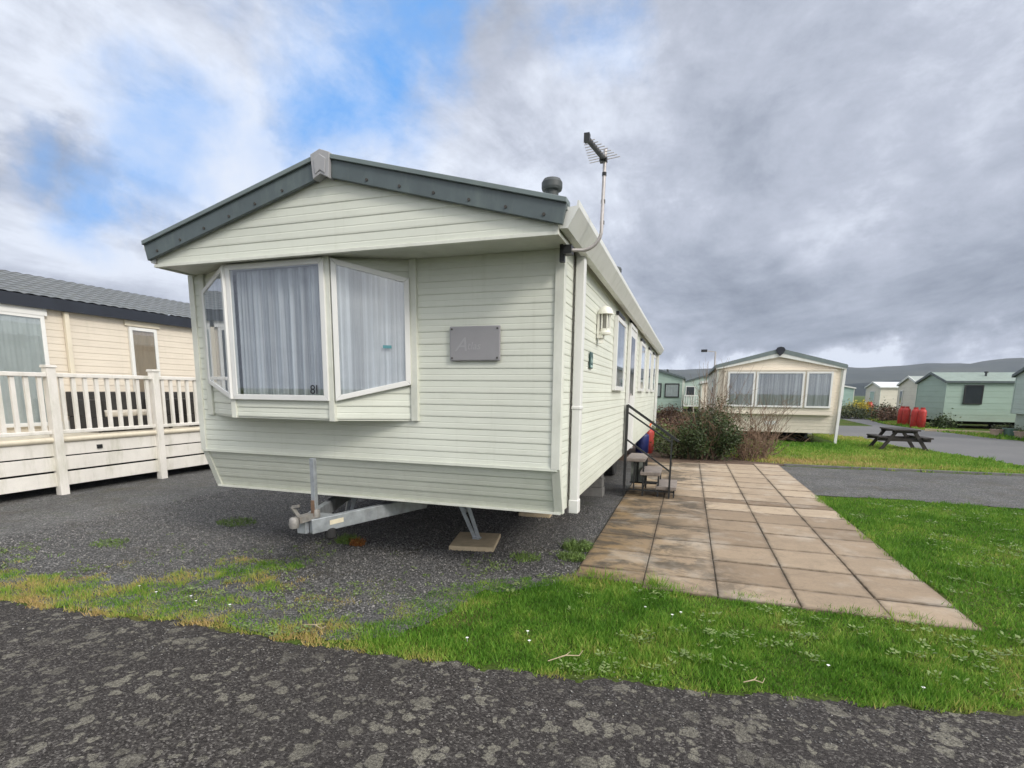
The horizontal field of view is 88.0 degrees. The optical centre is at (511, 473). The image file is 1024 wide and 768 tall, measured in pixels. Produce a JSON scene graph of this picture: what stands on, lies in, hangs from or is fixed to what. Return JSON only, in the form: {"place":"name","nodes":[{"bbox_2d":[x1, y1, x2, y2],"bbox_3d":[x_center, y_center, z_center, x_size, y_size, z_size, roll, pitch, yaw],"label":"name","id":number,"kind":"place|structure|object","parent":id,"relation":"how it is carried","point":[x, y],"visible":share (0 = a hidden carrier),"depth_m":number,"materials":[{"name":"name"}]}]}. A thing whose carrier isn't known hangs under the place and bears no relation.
{"place":"outdoors","nodes":[
{"label":"outdoors","id":0,"kind":"place"},
{"bbox_2d":[0,488,614,615],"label":"loose gravel","id":1,"kind":"structure","parent":0,"point":[144,519],"depth_m":5.67,"materials":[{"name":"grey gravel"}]},
{"bbox_2d":[0,600,1023,767],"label":"road","id":2,"kind":"structure","parent":0,"point":[79,700],"depth_m":2.71,"materials":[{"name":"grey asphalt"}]},
{"bbox_2d":[0,0,1023,369],"label":"sky","id":3,"kind":"structure","parent":0,"point":[842,181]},
{"bbox_2d":[0,396,1023,715],"bbox_3d":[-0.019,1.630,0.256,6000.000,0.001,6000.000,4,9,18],"label":"ground","id":4,"kind":"structure","parent":0,"point":[705,600],"depth_m":3.63,"materials":[{"name":"green plant"}]},
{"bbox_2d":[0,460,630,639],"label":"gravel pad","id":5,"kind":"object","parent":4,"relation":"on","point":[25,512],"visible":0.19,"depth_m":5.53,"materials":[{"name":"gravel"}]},
{"bbox_2d":[0,270,195,433],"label":"static caravan","id":6,"kind":"object","parent":5,"relation":"on","point":[68,327],"visible":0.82,"depth_m":9.58,"materials":[{"name":"beige plastic"}]},
{"bbox_2d":[0,311,49,427],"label":"window","id":7,"kind":"structure","parent":6,"relation":"in","point":[23,338],"depth_m":8.56,"materials":[{"name":"glass"}]},
{"bbox_2d":[127,327,160,391],"bbox_3d":[-7.264,-2.104,10.520,0.050,1.530,0.560,4,9,18],"label":"window","id":8,"kind":"structure","parent":6,"relation":"in","point":[143,343],"depth_m":10.45,"materials":[{"name":"glass"}]},
{"bbox_2d":[0,365,207,494],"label":"white deck","id":9,"kind":"structure","parent":5,"relation":"on","point":[59,457],"depth_m":8.46,"materials":[{"name":"plastic"}]},
{"bbox_2d":[65,392,172,432],"bbox_3d":[-7.124,-1.159,9.713,0.750,0.684,1.400,4,9,18],"label":"garden sofa","id":10,"kind":"object","parent":9,"relation":"on","point":[82,415],"visible":0.45,"depth_m":9.36,"materials":[{"name":"wicker"}]},
{"bbox_2d":[165,392,194,426],"bbox_3d":[-6.670,-1.367,11.074,0.750,0.684,0.800,4,9,18],"label":"garden sofa","id":11,"kind":"object","parent":9,"relation":"on","point":[184,406],"visible":0.2,"depth_m":10.68,"materials":[{"name":"wicker"}]},
{"bbox_2d":[89,538,128,547],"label":"weed tuft","id":12,"kind":"object","parent":5,"relation":"on","point":[110,544],"visible":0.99,"depth_m":5.57,"materials":[{"name":"green plant"}]},
{"bbox_2d":[216,516,255,526],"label":"weed tuft","id":13,"kind":"object","parent":5,"relation":"on","point":[226,522],"visible":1,"depth_m":6.46,"materials":[{"name":"green plant"}]},
{"bbox_2d":[334,533,361,544],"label":"weed tuft","id":14,"kind":"object","parent":5,"relation":"on","point":[343,539],"visible":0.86,"depth_m":5.72,"materials":[{"name":"green plant"}]},
{"bbox_2d":[349,537,365,545],"bbox_3d":[-1.636,0.709,5.619,0.206,0.097,0.216,-1,9,-10],"label":"brick","id":15,"kind":"object","parent":5,"relation":"on","point":[357,542],"visible":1,"depth_m":5.61,"materials":[{"name":"red brick"}]},
{"bbox_2d":[141,132,663,539],"bbox_3d":[0.615,-1.628,10.055,4.126,3.407,12.871,4,9,18],"label":"static caravan","id":16,"kind":"object","parent":5,"relation":"on","point":[404,339],"visible":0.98,"depth_m":4.39,"materials":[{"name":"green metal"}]},
{"bbox_2d":[201,265,233,398],"bbox_3d":[-2.697,-1.263,4.845,0.036,1.135,0.618,-8,13,-44],"label":"bay window","id":17,"kind":"structure","parent":16,"relation":"in","point":[214,297],"depth_m":4.84,"materials":[{"name":"glass"}]},
{"bbox_2d":[225,257,329,400],"bbox_3d":[-1.981,-1.205,4.517,1.003,1.140,0.093,4,9,18],"label":"bay window","id":18,"kind":"structure","parent":16,"relation":"in","point":[282,312],"depth_m":4.54,"materials":[{"name":"white plastic"}]},
{"bbox_2d":[330,257,410,400],"bbox_3d":[-1.151,-1.169,4.358,0.618,1.135,0.036,0,9,-6],"label":"bay window","id":19,"kind":"structure","parent":16,"relation":"in","point":[371,307],"depth_m":4.36,"materials":[{"name":"clear glass"}]},
{"bbox_2d":[612,311,626,390],"bbox_3d":[1.450,-1.628,7.139,0.050,1.000,0.940,4,9,18],"label":"window","id":20,"kind":"structure","parent":16,"relation":"in","point":[620,327],"depth_m":6.96,"materials":[{"name":"white plastic"}]},
{"bbox_2d":[623,319,637,453],"bbox_3d":[1.965,-1.424,8.714,0.075,2.100,1.000,4,9,18],"label":"door","id":21,"kind":"structure","parent":16,"relation":"in","point":[632,331],"depth_m":8.58,"materials":[{"name":"white plastic"}]},
{"bbox_2d":[637,338,645,390],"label":"window","id":22,"kind":"structure","parent":16,"relation":"in","point":[642,347],"depth_m":10.29,"materials":[{"name":"white plastic"}]},
{"bbox_2d":[646,347,651,391],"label":"window","id":23,"kind":"structure","parent":16,"relation":"in","point":[649,356],"depth_m":12.10,"materials":[{"name":"white plastic"}]},
{"bbox_2d":[650,352,655,391],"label":"window","id":24,"kind":"structure","parent":16,"relation":"in","point":[653,371],"depth_m":13.61,"materials":[{"name":"white plastic"}]},
{"bbox_2d":[449,532,500,551],"bbox_3d":[-0.392,0.733,5.751,0.470,0.052,0.560,2,9,6],"label":"paving slab","id":25,"kind":"object","parent":5,"relation":"on","point":[486,542],"depth_m":5.62,"materials":[{"name":"concrete"}]},
{"bbox_2d":[509,551,540,561],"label":"weed tuft","id":26,"kind":"object","parent":5,"relation":"on","point":[526,557],"visible":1,"depth_m":5.23,"materials":[{"name":"green plant"}]},
{"bbox_2d":[519,512,551,517],"bbox_3d":[0.341,0.516,7.188,0.420,0.052,0.420,3,9,13],"label":"paving slab","id":27,"kind":"object","parent":5,"relation":"on","point":[527,514],"depth_m":6.99,"materials":[{"name":"concrete"}]},
{"bbox_2d":[556,548,586,562],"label":"weed tuft","id":28,"kind":"object","parent":5,"relation":"on","point":[578,557],"visible":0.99,"depth_m":5.23,"materials":[{"name":"green plant"}]},
{"bbox_2d":[559,538,595,551],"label":"weed tuft","id":29,"kind":"object","parent":5,"relation":"on","point":[585,545],"visible":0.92,"depth_m":5.55,"materials":[{"name":"green plant"}]},
{"bbox_2d":[580,473,604,496],"bbox_3d":[1.272,0.123,8.489,0.400,0.446,0.220,4,9,18],"label":"block stack","id":30,"kind":"object","parent":5,"relation":"on","point":[596,488],"visible":0.45,"depth_m":8.38,"materials":[{"name":"grey concrete"}]},
{"bbox_2d":[548,651,581,660],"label":"dead stalk","id":31,"kind":"object","parent":4,"relation":"on","point":[565,655],"visible":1,"depth_m":3.26,"materials":[{"name":"beige plant"}]},
{"bbox_2d":[174,502,1023,695],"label":"lawn weeds","id":32,"kind":"object","parent":4,"relation":"on","point":[726,633],"visible":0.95,"depth_m":3.60,"materials":[{"name":"green plant"}]},
{"bbox_2d":[657,369,685,411],"bbox_3d":[10.460,-5.933,38.729,4.160,3.270,9.230,4,9,18],"label":"static caravan","id":33,"kind":"object","parent":4,"relation":"on","point":[671,388],"visible":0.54,"depth_m":34.12,"materials":[{"name":"green metal"}]},
{"bbox_2d":[657,383,661,396],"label":"window","id":34,"kind":"structure","parent":33,"relation":"in","point":[659,384],"depth_m":34.28,"materials":[{"name":"glass"}]},
{"bbox_2d":[664,383,679,397],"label":"window","id":35,"kind":"structure","parent":33,"relation":"in","point":[671,389],"depth_m":34.05,"materials":[{"name":"grey glass"}]},
{"bbox_2d":[683,375,707,411],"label":"static caravan","id":36,"kind":"object","parent":4,"relation":"on","point":[690,389],"visible":0.19,"depth_m":46.73,"materials":[{"name":"green metal"}]},
{"bbox_2d":[685,386,694,394],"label":"window","id":37,"kind":"structure","parent":36,"relation":"in","point":[690,390],"depth_m":46.82,"materials":[{"name":"black glass"}]},
{"bbox_2d":[682,402,715,430],"bbox_3d":[8.506,-2.428,22.830,2.410,1.321,2.434,4,9,18],"label":"heather bush","id":38,"kind":"object","parent":4,"relation":"on","point":[696,413],"visible":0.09,"depth_m":22.83,"materials":[{"name":"green plant"}]},
{"bbox_2d":[698,380,707,411],"bbox_3d":[14.597,-4.980,34.297,4.860,2.857,7.230,4,9,18],"label":"static caravan","id":39,"kind":"object","parent":4,"relation":"on","point":[701,393],"visible":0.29,"depth_m":31.68,"materials":[{"name":"plastic"}]},
{"bbox_2d":[701,349,715,365],"bbox_3d":[11.241,-5.083,30.624,0.838,4.120,0.160,4,9,18],"label":"lamp post","id":40,"kind":"object","parent":4,"relation":"on","point":[703,350],"visible":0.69,"depth_m":30.28,"materials":[{"name":"black metal"}]},
{"bbox_2d":[618,440,803,465],"bbox_3d":[6.563,-1.216,18.828,5.344,0.001,14.015,4,9,18],"label":"soil bed","id":41,"kind":"object","parent":4,"relation":"on","point":[656,456],"visible":0.09,"depth_m":13.08,"materials":[{"name":"brown soil"}]},
{"bbox_2d":[635,433,648,453],"bbox_3d":[3.454,-0.827,14.060,0.340,0.639,0.340,4,9,18],"label":"gas cylinder","id":42,"kind":"object","parent":41,"relation":"on","point":[642,443],"visible":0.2,"depth_m":13.92,"materials":[{"name":"blue paint"}]},
{"bbox_2d":[647,427,653,453],"bbox_3d":[3.707,-0.933,14.493,0.340,0.721,0.340,4,9,18],"label":"gas cylinder","id":43,"kind":"object","parent":41,"relation":"on","point":[650,432],"visible":0.2,"depth_m":14.35,"materials":[{"name":"red paint"}]},
{"bbox_2d":[652,418,678,451],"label":"green bush","id":44,"kind":"object","parent":41,"relation":"on","point":[657,435],"visible":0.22,"depth_m":14.90,"materials":[{"name":"green plant"}]},
{"bbox_2d":[655,416,680,435],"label":"heather bush","id":45,"kind":"object","parent":41,"relation":"on","point":[663,420],"visible":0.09,"depth_m":19.09,"materials":[{"name":"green plant"}]},
{"bbox_2d":[652,403,695,428],"bbox_3d":[6.970,-2.609,23.951,3.716,1.344,2.186,8,12,40],"label":"heather bush","id":46,"kind":"object","parent":41,"relation":"on","point":[669,411],"visible":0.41,"depth_m":23.61,"materials":[{"name":"brown plant"}]},
{"bbox_2d":[658,410,702,431],"bbox_3d":[6.647,-1.974,20.453,2.900,1.143,2.136,-1,9,-11],"label":"heather bush","id":47,"kind":"object","parent":41,"relation":"on","point":[677,420],"visible":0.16,"depth_m":20.28,"materials":[{"name":"brown plant"}]},
{"bbox_2d":[650,407,718,458],"bbox_3d":[4.314,-1.107,13.536,1.611,1.475,1.431,-1,9,-12],"label":"evergreen shrub","id":48,"kind":"object","parent":41,"relation":"on","point":[676,452],"visible":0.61,"depth_m":13.36,"materials":[{"name":"green plant"}]},
{"bbox_2d":[667,389,754,461],"bbox_3d":[4.981,-1.245,13.164,2.132,1.821,1.722,4,9,18],"label":"evergreen shrub","id":49,"kind":"object","parent":41,"relation":"on","point":[726,441],"visible":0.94,"depth_m":13.02,"materials":[{"name":"green plant"}]},
{"bbox_2d":[675,360,762,454],"bbox_3d":[5.436,-1.805,14.264,1.530,2.593,1.865,-7,12,-39],"label":"twiggy shrub","id":50,"kind":"object","parent":41,"relation":"on","point":[715,400],"visible":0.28,"depth_m":14.10,"materials":[{"name":"brown plant"}]},
{"bbox_2d":[698,389,807,454],"bbox_3d":[6.344,-1.370,14.157,2.821,1.794,1.670,1,9,3],"label":"arching shrub","id":51,"kind":"object","parent":41,"relation":"on","point":[762,419],"visible":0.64,"depth_m":13.96,"materials":[{"name":"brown plant"}]},
{"bbox_2d":[720,417,797,460],"bbox_3d":[5.934,-0.881,13.202,1.557,1.118,1.389,-2,9,-19],"label":"twiggy shrub","id":52,"kind":"object","parent":41,"relation":"on","point":[763,451],"visible":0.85,"depth_m":13.12,"materials":[{"name":"brown plant"}]},
{"bbox_2d":[743,677,764,682],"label":"dead stalk","id":53,"kind":"object","parent":4,"relation":"on","point":[754,680],"visible":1,"depth_m":3.01,"materials":[{"name":"beige plant"}]},
{"bbox_2d":[706,347,847,442],"bbox_3d":[10.671,-3.439,22.947,4.120,3.235,10.322,4,9,18],"label":"static caravan","id":54,"kind":"object","parent":4,"relation":"on","point":[789,374],"visible":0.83,"depth_m":18.09,"materials":[{"name":"white plastic"}]},
{"bbox_2d":[711,379,714,401],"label":"window","id":55,"kind":"structure","parent":54,"relation":"in","point":[713,381],"depth_m":20.63,"materials":[{"name":"grey glass"}]},
{"bbox_2d":[726,372,755,406],"bbox_3d":[7.962,-2.951,18.455,0.880,1.200,0.050,4,9,18],"label":"bay window","id":56,"kind":"structure","parent":54,"relation":"in","point":[739,382],"depth_m":18.44,"materials":[{"name":"glass"}]},
{"bbox_2d":[754,372,804,407],"bbox_3d":[9.120,-2.879,18.079,1.480,1.200,0.050,4,9,18],"label":"bay window","id":57,"kind":"structure","parent":54,"relation":"in","point":[787,384],"depth_m":18.07,"materials":[{"name":"glass"}]},
{"bbox_2d":[804,372,833,407],"bbox_3d":[10.250,-2.808,17.713,0.780,1.200,0.050,4,9,18],"label":"bay window","id":58,"kind":"structure","parent":54,"relation":"in","point":[819,385],"depth_m":17.71,"materials":[{"name":"glass"}]},
{"bbox_2d":[573,461,981,631],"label":"patio slabs","id":59,"kind":"structure","parent":4,"relation":"on","point":[810,563],"depth_m":5.59,"materials":[{"name":"beige concrete"}]},
{"bbox_2d":[622,404,679,498],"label":"entrance steps","id":60,"kind":"structure","parent":59,"relation":"on","point":[641,470],"depth_m":8.34,"materials":[{"name":"black metal"}]},
{"bbox_2d":[745,433,813,441],"bbox_3d":[9.040,-1.375,19.154,3.356,0.267,1.005,4,9,18],"label":"brushwood pile","id":61,"kind":"object","parent":4,"relation":"on","point":[805,440],"visible":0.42,"depth_m":18.75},
{"bbox_2d":[574,495,1016,639],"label":"edge grass","id":62,"kind":"structure","parent":4,"relation":"on","point":[883,547],"depth_m":4.51,"materials":[{"name":"green plant"}]},
{"bbox_2d":[841,386,855,409],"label":"static caravan","id":63,"kind":"object","parent":4,"relation":"on","point":[848,393],"visible":0.09,"depth_m":52.62,"materials":[{"name":"plastic"}]},
{"bbox_2d":[840,401,876,418],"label":"roadside shrub","id":64,"kind":"object","parent":4,"relation":"on","point":[849,413],"visible":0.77,"depth_m":36.94,"materials":[{"name":"green plant"}]},
{"bbox_2d":[844,398,876,416],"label":"roadside shrub","id":65,"kind":"object","parent":4,"relation":"on","point":[863,404],"visible":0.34,"depth_m":39.87,"materials":[{"name":"yellow plant"}]},
{"bbox_2d":[726,433,1023,475],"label":"grass","id":66,"kind":"structure","parent":4,"relation":"on","point":[859,453],"depth_m":13.73,"materials":[{"name":"green plant"}]},
{"bbox_2d":[861,397,902,419],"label":"roadside shrub","id":67,"kind":"object","parent":4,"relation":"on","point":[870,411],"visible":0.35,"depth_m":35.40,"materials":[{"name":"green plant"}]},
{"bbox_2d":[865,382,898,409],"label":"static caravan","id":68,"kind":"object","parent":4,"relation":"on","point":[877,392],"visible":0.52,"depth_m":42.67,"materials":[{"name":"plastic"}]},
{"bbox_2d":[869,391,874,401],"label":"window","id":69,"kind":"structure","parent":68,"relation":"in","point":[872,393],"depth_m":44.29,"materials":[{"name":"glass"}]},
{"bbox_2d":[869,404,897,420],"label":"roadside shrub","id":70,"kind":"object","parent":4,"relation":"on","point":[891,414],"visible":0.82,"depth_m":33.16,"materials":[{"name":"brown plant"}]},
{"bbox_2d":[867,427,933,450],"bbox_3d":[11.917,-1.067,16.354,1.370,0.669,1.240,4,9,18],"label":"picnic table","id":71,"kind":"object","parent":4,"relation":"on","point":[915,437],"visible":0.94,"depth_m":15.99,"materials":[{"name":"brown wood"}]},
{"bbox_2d":[897,406,904,423],"bbox_3d":[22.139,-3.321,30.109,0.370,1.051,0.370,4,9,18],"label":"gas cylinder","id":72,"kind":"object","parent":4,"relation":"on","point":[900,412],"visible":0.71,"depth_m":30.02,"materials":[{"name":"red paint"}]},
{"bbox_2d":[780,466,1023,508],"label":"gravel drive","id":73,"kind":"structure","parent":4,"relation":"on","point":[997,490],"depth_m":9.79,"materials":[{"name":"gravel"}]},
{"bbox_2d":[784,464,1023,475],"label":"drive edging","id":74,"kind":"object","parent":4,"relation":"on","point":[898,469],"visible":0.89,"depth_m":11.73,"materials":[{"name":"grey concrete"}]},
{"bbox_2d":[901,406,910,424],"bbox_3d":[22.137,-3.266,29.756,0.370,1.051,0.370,4,9,18],"label":"gas cylinder","id":75,"kind":"object","parent":4,"relation":"on","point":[906,413],"visible":0.84,"depth_m":29.63,"materials":[{"name":"red paint"}]},
{"bbox_2d":[896,376,923,416],"bbox_3d":[30.669,-4.739,33.617,9.730,2.963,3.760,4,9,18],"label":"static caravan","id":76,"kind":"object","parent":4,"relation":"on","point":[907,390],"visible":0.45,"depth_m":35.05,"materials":[{"name":"plastic"}]},
{"bbox_2d":[898,390,903,404],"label":"window","id":77,"kind":"structure","parent":76,"relation":"in","point":[901,391],"depth_m":36.05,"materials":[{"name":"grey glass"}]},
{"bbox_2d":[909,407,918,427],"bbox_3d":[20.989,-2.943,27.611,0.370,1.051,0.370,4,9,18],"label":"gas cylinder","id":78,"kind":"object","parent":4,"relation":"on","point":[914,416],"visible":0.91,"depth_m":27.50,"materials":[{"name":"red paint"}]},
{"bbox_2d":[916,407,926,427],"bbox_3d":[21.142,-2.899,27.343,0.370,1.051,0.370,4,9,18],"label":"gas cylinder","id":79,"kind":"object","parent":4,"relation":"on","point":[921,417],"visible":0.81,"depth_m":27.22,"materials":[{"name":"red paint"}]},
{"bbox_2d":[864,418,1023,439],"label":"verge grass","id":80,"kind":"structure","parent":4,"relation":"on","point":[982,434],"depth_m":23.78,"materials":[{"name":"green plant"}]},
{"bbox_2d":[926,408,962,428],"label":"roadside shrub","id":81,"kind":"object","parent":4,"relation":"on","point":[945,422],"visible":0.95,"depth_m":26.46,"materials":[{"name":"green plant"}]},
{"bbox_2d":[925,429,989,432],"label":"kerb","id":82,"kind":"structure","parent":4,"relation":"on","point":[940,430],"depth_m":24.44,"materials":[{"name":"concrete"}]},
{"bbox_2d":[915,371,1015,427],"bbox_3d":[27.477,-3.854,27.680,9.730,2.978,3.960,4,9,18],"label":"static caravan","id":83,"kind":"object","parent":4,"relation":"on","point":[984,398],"visible":0.85,"depth_m":27.21,"materials":[{"name":"green metal"}]},
{"bbox_2d":[962,385,984,403],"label":"window","id":84,"kind":"structure","parent":83,"relation":"in","point":[973,394],"depth_m":26.96,"materials":[{"name":"black glass"}]},
{"bbox_2d":[989,424,1002,435],"bbox_3d":[20.240,-1.825,22.140,0.466,0.519,0.463,-2,9,-19],"label":"plant pot","id":85,"kind":"object","parent":4,"relation":"on","point":[996,431],"visible":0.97,"depth_m":22.06,"materials":[{"name":"ceramic"}]},
{"bbox_2d":[1002,423,1018,435],"bbox_3d":[20.623,-1.817,21.961,0.541,0.566,0.501,4,9,18],"label":"plant pot","id":86,"kind":"object","parent":4,"relation":"on","point":[1007,431],"visible":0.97,"depth_m":21.87,"materials":[{"name":"teal ceramic"}]},
{"bbox_2d":[1010,367,1023,429],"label":"static caravan","id":87,"kind":"object","parent":4,"relation":"on","point":[1017,406],"visible":0.98,"depth_m":21.94,"materials":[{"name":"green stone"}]},
{"bbox_2d":[1013,426,1023,437],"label":"plant pot","id":88,"kind":"object","parent":4,"relation":"on","point":[1019,433],"visible":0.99,"depth_m":21.18,"materials":[{"name":"ceramic"}]},
{"bbox_2d":[660,358,1023,383],"bbox_3d":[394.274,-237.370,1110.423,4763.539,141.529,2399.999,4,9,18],"label":"hills","id":89,"kind":"structure","parent":0,"point":[871,374],"depth_m":1523.36,"materials":[{"name":"grey"}]},
{"bbox_2d":[845,380,901,395],"bbox_3d":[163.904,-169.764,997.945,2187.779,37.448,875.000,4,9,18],"label":"forested hillside","id":90,"kind":"structure","parent":0,"point":[860,389],"depth_m":1069.64,"materials":[{"name":"grey"}]},
{"bbox_2d":[808,415,1023,464],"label":"park road","id":91,"kind":"structure","parent":0,"point":[1009,451],"depth_m":18.80,"materials":[{"name":"grey asphalt"}]},
{"bbox_2d":[821,496,1023,634],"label":"lawn grass","id":92,"kind":"structure","parent":0,"point":[948,554],"depth_m":5.94,"materials":[{"name":"green plant"}]}
]}

